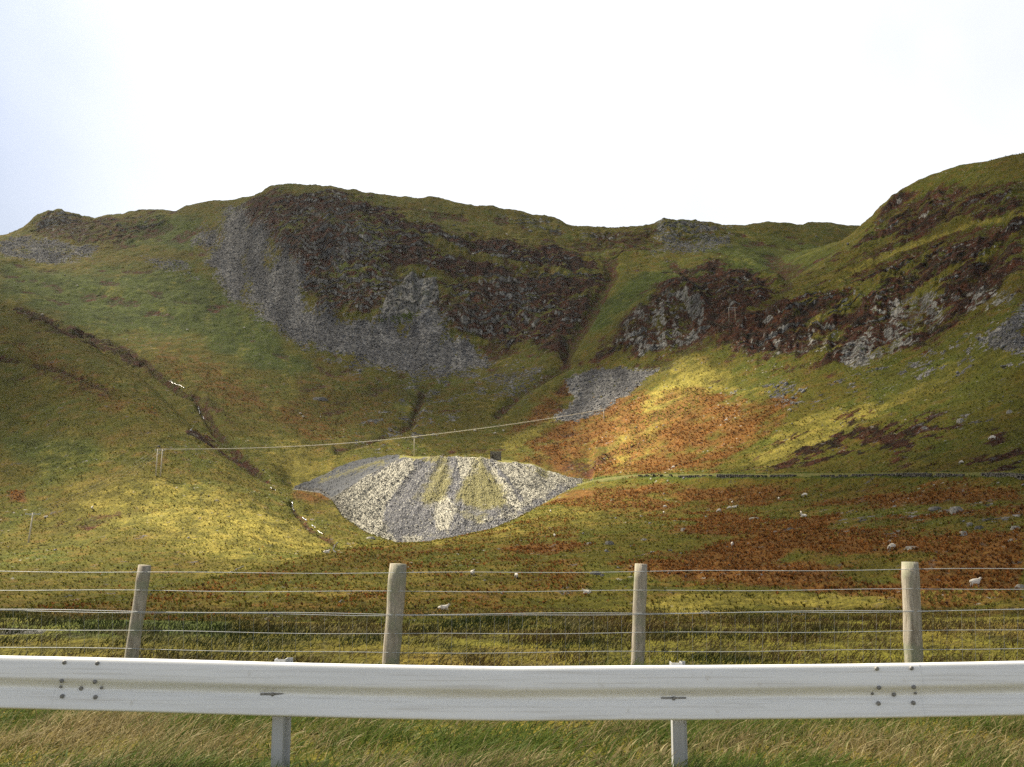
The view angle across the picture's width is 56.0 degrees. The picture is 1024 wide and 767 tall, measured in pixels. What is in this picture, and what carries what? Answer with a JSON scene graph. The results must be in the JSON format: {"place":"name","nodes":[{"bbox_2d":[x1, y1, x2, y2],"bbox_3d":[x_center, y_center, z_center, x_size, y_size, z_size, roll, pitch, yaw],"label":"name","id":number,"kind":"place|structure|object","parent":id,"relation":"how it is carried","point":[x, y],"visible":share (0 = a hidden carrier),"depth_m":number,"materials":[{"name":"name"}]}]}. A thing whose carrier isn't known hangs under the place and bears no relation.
{"place":"outdoors","nodes":[
{"label":"outdoors","id":0,"kind":"place"},
{"bbox_2d":[65,381,338,596],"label":"stream","id":1,"kind":"structure","parent":0,"point":[270,487],"depth_m":319.44,"materials":[{"name":"liquid"}]},
{"bbox_2d":[0,153,1023,766],"bbox_3d":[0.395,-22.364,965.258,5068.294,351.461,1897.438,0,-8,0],"label":"hillside","id":2,"kind":"structure","parent":0,"point":[490,303],"depth_m":461.36,"materials":[{"name":"green plant"}]},
{"bbox_2d":[25,513,36,542],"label":"utility pole","id":3,"kind":"object","parent":2,"relation":"on","point":[30,528],"visible":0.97,"depth_m":262.84,"materials":[{"name":"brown wood"}]},
{"bbox_2d":[134,449,162,475],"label":"utility pole","id":4,"kind":"object","parent":2,"relation":"on","point":[156,462],"visible":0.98,"depth_m":322.04,"materials":[{"name":"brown wood"}]},
{"bbox_2d":[313,397,328,400],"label":"boulder","id":5,"kind":"object","parent":2,"relation":"on","point":[321,398],"visible":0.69,"depth_m":585.73,"materials":[{"name":"grey stone"}]},
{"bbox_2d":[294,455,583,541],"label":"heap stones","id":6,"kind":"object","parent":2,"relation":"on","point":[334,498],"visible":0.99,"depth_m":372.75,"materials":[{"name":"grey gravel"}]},
{"bbox_2d":[292,454,590,541],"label":"spoil heap","id":7,"kind":"object","parent":2,"relation":"on","point":[475,498],"visible":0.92,"depth_m":373.15,"materials":[{"name":"grey gravel"}]},
{"bbox_2d":[293,478,592,541],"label":"runout stones","id":8,"kind":"object","parent":7,"relation":"on","point":[447,537],"visible":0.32,"depth_m":369.29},
{"bbox_2d":[490,451,501,459],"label":"stone hut","id":9,"kind":"object","parent":7,"relation":"on","point":[495,455],"visible":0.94,"depth_m":415.16,"materials":[{"name":"grey stone"}]},
{"bbox_2d":[438,603,450,609],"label":"sheep","id":10,"kind":"object","parent":2,"relation":"on","point":[442,607],"visible":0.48,"depth_m":123.54},
{"bbox_2d":[0,655,1023,766],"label":"guardrail","id":11,"kind":"object","parent":2,"relation":"on","point":[281,692],"visible":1,"depth_m":5.80,"materials":[{"name":"metal"}]},
{"bbox_2d":[0,152,1023,625],"bbox_3d":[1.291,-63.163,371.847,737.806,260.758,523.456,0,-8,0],"label":"slope clumps","id":12,"kind":"object","parent":2,"relation":"on","point":[882,538],"visible":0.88,"depth_m":211.16,"materials":[{"name":"green plant"}]},
{"bbox_2d":[0,653,1023,766],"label":"verge grass","id":13,"kind":"structure","parent":2,"relation":"on","point":[154,756],"depth_m":6.62,"materials":[{"name":"green plant"}]},
{"bbox_2d":[0,606,1023,665],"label":"bank grass","id":14,"kind":"structure","parent":2,"relation":"on","point":[452,624],"depth_m":13.67,"materials":[{"name":"green plant"}]},
{"bbox_2d":[0,562,1023,664],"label":"wire fence","id":15,"kind":"object","parent":2,"relation":"on","point":[913,649],"visible":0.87,"depth_m":9.98,"materials":[{"name":"grey metal"}]},
{"bbox_2d":[0,193,1023,602],"bbox_3d":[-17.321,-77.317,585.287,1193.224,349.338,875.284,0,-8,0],"label":"scree stones","id":16,"kind":"object","parent":2,"relation":"on","point":[236,259],"visible":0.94,"depth_m":696.14,"materials":[{"name":"grey stone"}]},
{"bbox_2d":[604,541,614,544],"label":"boulder","id":17,"kind":"object","parent":2,"relation":"on","point":[609,542],"visible":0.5,"depth_m":200.55,"materials":[{"name":"grey stone"}]},
{"bbox_2d":[638,472,1023,480],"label":"retaining wall","id":18,"kind":"structure","parent":2,"relation":"on","point":[1020,476],"depth_m":247.39,"materials":[{"name":"stone"}]},
{"bbox_2d":[887,543,895,548],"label":"sheep","id":19,"kind":"object","parent":2,"relation":"on","point":[890,545],"visible":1,"depth_m":148.83},
{"bbox_2d":[905,546,918,549],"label":"boulder","id":20,"kind":"object","parent":2,"relation":"on","point":[907,547],"visible":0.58,"depth_m":146.07,"materials":[{"name":"grey stone"}]},
{"bbox_2d":[928,506,941,511],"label":"boulder","id":21,"kind":"object","parent":2,"relation":"on","point":[934,508],"visible":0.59,"depth_m":193.74,"materials":[{"name":"grey stone"}]},
{"bbox_2d":[949,506,963,514],"bbox_3d":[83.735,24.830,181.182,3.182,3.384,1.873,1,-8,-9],"label":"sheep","id":22,"kind":"object","parent":2,"relation":"on","point":[954,509],"visible":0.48,"depth_m":180.89},
{"bbox_2d":[956,418,963,422],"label":"boulder","id":23,"kind":"object","parent":2,"relation":"on","point":[960,420],"visible":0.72,"depth_m":287.77,"materials":[{"name":"grey stone"}]},
{"bbox_2d":[959,531,967,535],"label":"boulder","id":24,"kind":"object","parent":2,"relation":"on","point":[962,533],"visible":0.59,"depth_m":150.57,"materials":[{"name":"grey stone"}]},
{"bbox_2d":[969,577,981,586],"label":"sheep","id":25,"kind":"object","parent":2,"relation":"on","point":[974,581],"visible":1,"depth_m":113.07},
{"bbox_2d":[1014,584,1023,588],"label":"boulder","id":26,"kind":"object","parent":2,"relation":"on","point":[1020,586],"visible":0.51,"depth_m":108.91,"materials":[{"name":"grey stone"}]},
{"bbox_2d":[0,0,1023,234],"label":"sky","id":27,"kind":"structure","parent":0,"point":[607,113],"materials":[{"name":"white"}]},
{"bbox_2d":[576,472,1023,485],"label":"track","id":28,"kind":"structure","parent":0,"point":[796,474],"depth_m":290.72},
{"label":"utility pole","id":29,"kind":"object","parent":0,"visible":0},
{"bbox_2d":[218,436,411,448],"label":"overhead cable","id":30,"kind":"object","parent":29,"relation":"hanging from","point":[307,445],"visible":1,"depth_m":373.08,"materials":[{"name":"grey metal"}]},
{"bbox_2d":[226,437,406,448],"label":"overhead cable","id":31,"kind":"object","parent":29,"relation":"hanging from","point":[311,445],"visible":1,"depth_m":372.92,"materials":[{"name":"grey metal"}]},
{"bbox_2d":[233,437,408,448],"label":"overhead cable","id":32,"kind":"object","parent":29,"relation":"hanging from","point":[312,445],"visible":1,"depth_m":373.63,"materials":[{"name":"grey metal"}]},
{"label":"utility pole","id":33,"kind":"object","parent":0,"visible":0},
{"bbox_2d":[416,409,603,436],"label":"overhead cable","id":34,"kind":"object","parent":33,"relation":"hanging from","point":[504,425],"visible":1,"depth_m":448.02,"materials":[{"name":"grey metal"}]},
{"bbox_2d":[420,409,599,435],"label":"overhead cable","id":35,"kind":"object","parent":33,"relation":"hanging from","point":[507,424],"visible":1,"depth_m":450.72,"materials":[{"name":"grey metal"}]},
{"bbox_2d":[422,409,601,435],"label":"overhead cable","id":36,"kind":"object","parent":33,"relation":"hanging from","point":[509,424],"visible":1,"depth_m":448.80,"materials":[{"name":"grey metal"}]}
]}

